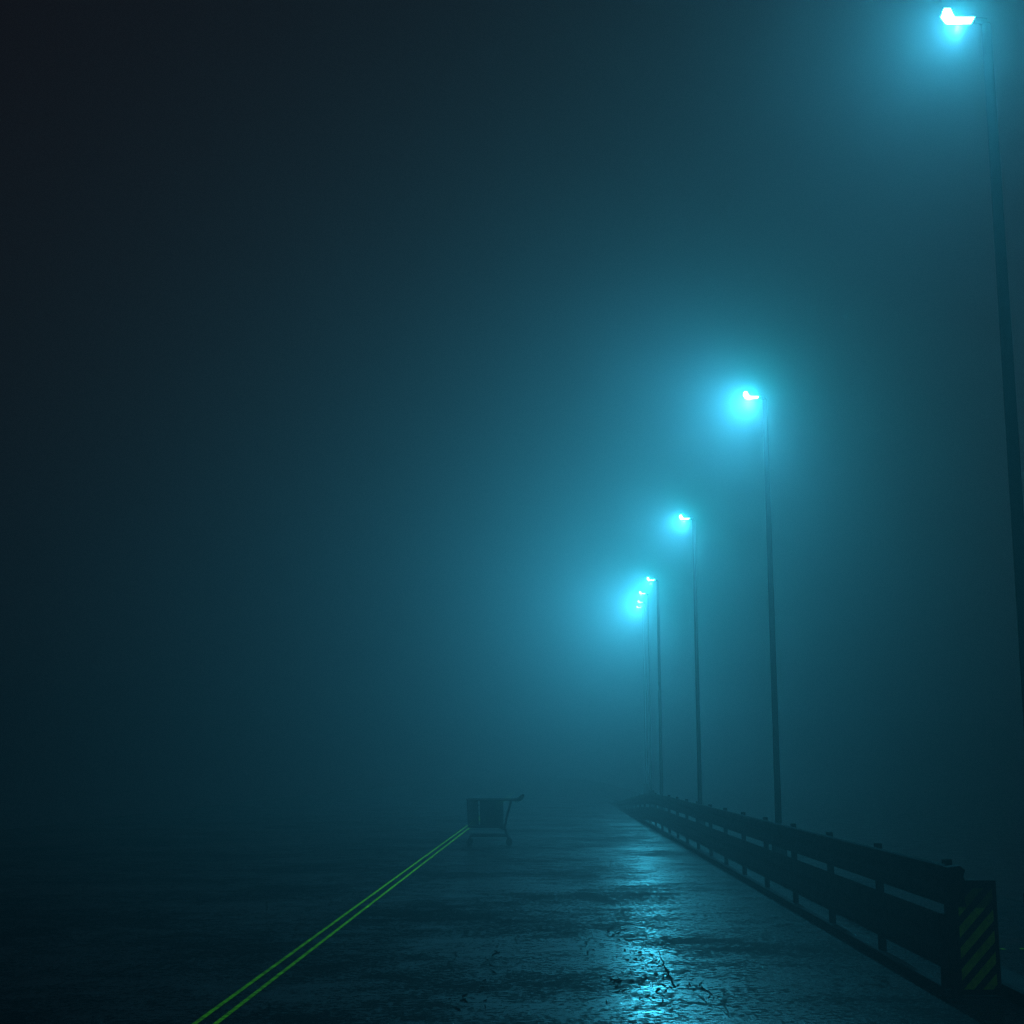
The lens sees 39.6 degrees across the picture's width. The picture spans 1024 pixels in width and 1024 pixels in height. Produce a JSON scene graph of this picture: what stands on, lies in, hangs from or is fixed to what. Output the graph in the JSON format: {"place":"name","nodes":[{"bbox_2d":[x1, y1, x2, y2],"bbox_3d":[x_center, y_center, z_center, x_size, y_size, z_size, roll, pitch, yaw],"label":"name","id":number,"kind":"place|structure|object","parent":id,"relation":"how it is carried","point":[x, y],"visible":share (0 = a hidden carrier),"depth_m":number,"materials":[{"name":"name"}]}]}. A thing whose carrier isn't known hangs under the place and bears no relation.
{"place":"outdoors","nodes":[
{"label":"outdoors","id":0,"kind":"place"},
{"bbox_2d":[0,776,1023,1023],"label":"road","id":1,"kind":"structure","parent":0,"point":[184,916],"depth_m":13.77,"materials":[{"name":"grey asphalt"}]},
{"bbox_2d":[192,793,511,1023],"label":"road line","id":2,"kind":"object","parent":1,"relation":"on","point":[254,980],"visible":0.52,"depth_m":11.66,"materials":[{"name":"yellow paint"}]},
{"bbox_2d":[213,793,513,1023],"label":"road line","id":3,"kind":"object","parent":1,"relation":"on","point":[223,1017],"visible":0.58,"depth_m":11.59,"materials":[{"name":"yellow paint"}]},
{"bbox_2d":[466,794,524,845],"bbox_3d":[-0.331,6.029,27.891,1.150,0.971,0.620,0,-10,0],"label":"shopping cart","id":4,"kind":"object","parent":1,"relation":"on","point":[488,815],"visible":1,"depth_m":27.67,"materials":[{"name":"metal"}]},
{"bbox_2d":[449,910,718,1010],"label":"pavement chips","id":5,"kind":"object","parent":1,"relation":"on","point":[668,972],"visible":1,"depth_m":10.22,"materials":[{"name":"grey asphalt"}]},
{"bbox_2d":[637,606,646,793],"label":"street lamp","id":6,"kind":"object","parent":1,"relation":"on","point":[645,784],"visible":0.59,"depth_m":69.20,"materials":[{"name":"grey metal"}]},
{"bbox_2d":[638,600,649,793],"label":"street lamp","id":7,"kind":"object","parent":1,"relation":"on","point":[647,788],"visible":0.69,"depth_m":59.32,"materials":[{"name":"grey metal"}]},
{"bbox_2d":[639,591,653,806],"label":"street lamp","id":8,"kind":"object","parent":1,"relation":"on","point":[651,791],"visible":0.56,"depth_m":49.45,"materials":[{"name":"grey metal"}]},
{"bbox_2d":[647,577,664,809],"bbox_3d":[4.014,5.208,39.615,0.417,6.834,0.210,0,-10,1],"label":"street lamp","id":9,"kind":"object","parent":1,"relation":"on","point":[659,708],"visible":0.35,"depth_m":39.60,"materials":[{"name":"grey metal"}]},
{"bbox_2d":[679,515,704,824],"bbox_3d":[3.761,3.425,29.677,0.417,6.834,0.210,0,-10,1],"label":"street lamp","id":10,"kind":"object","parent":1,"relation":"on","point":[699,769],"visible":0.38,"depth_m":29.66,"materials":[{"name":"grey metal"}]},
{"bbox_2d":[743,391,786,855],"bbox_3d":[3.509,1.643,19.739,0.417,6.834,0.210,0,-10,1],"label":"street lamp","id":11,"kind":"object","parent":1,"relation":"on","point":[776,761],"visible":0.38,"depth_m":19.71,"materials":[{"name":"grey metal"}]},
{"bbox_2d":[607,793,965,997],"bbox_3d":[3.574,7.891,35.893,0.118,1.646,54.400,0,-10,1],"label":"guardrail","id":12,"kind":"object","parent":1,"relation":"on","point":[903,923],"visible":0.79,"depth_m":12.79,"materials":[{"name":"metal"}]},
{"bbox_2d":[603,793,1023,1007],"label":"kerb","id":13,"kind":"structure","parent":1,"relation":"on","point":[1012,982],"depth_m":9.37,"materials":[{"name":"concrete"}]},
{"bbox_2d":[936,880,1003,998],"bbox_3d":[3.037,2.870,9.495,0.415,0.802,0.130,0,-10,1],"label":"hazard marker","id":14,"kind":"object","parent":1,"relation":"on","point":[978,949],"visible":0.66,"depth_m":9.47,"materials":[{"name":"paint"}]},
{"bbox_2d":[940,8,1023,898],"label":"street lamp","id":15,"kind":"object","parent":1,"relation":"on","point":[948,17],"visible":1,"depth_m":9.63,"materials":[{"name":"grey metal"}]},
{"bbox_2d":[0,785,1023,901],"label":"water","id":16,"kind":"structure","parent":0,"point":[975,832],"depth_m":110.74,"materials":[{"name":"teal liquid"}]},
{"bbox_2d":[0,0,1023,784],"label":"sky","id":17,"kind":"structure","parent":0,"point":[368,368],"materials":[{"name":"teal"}]}
]}

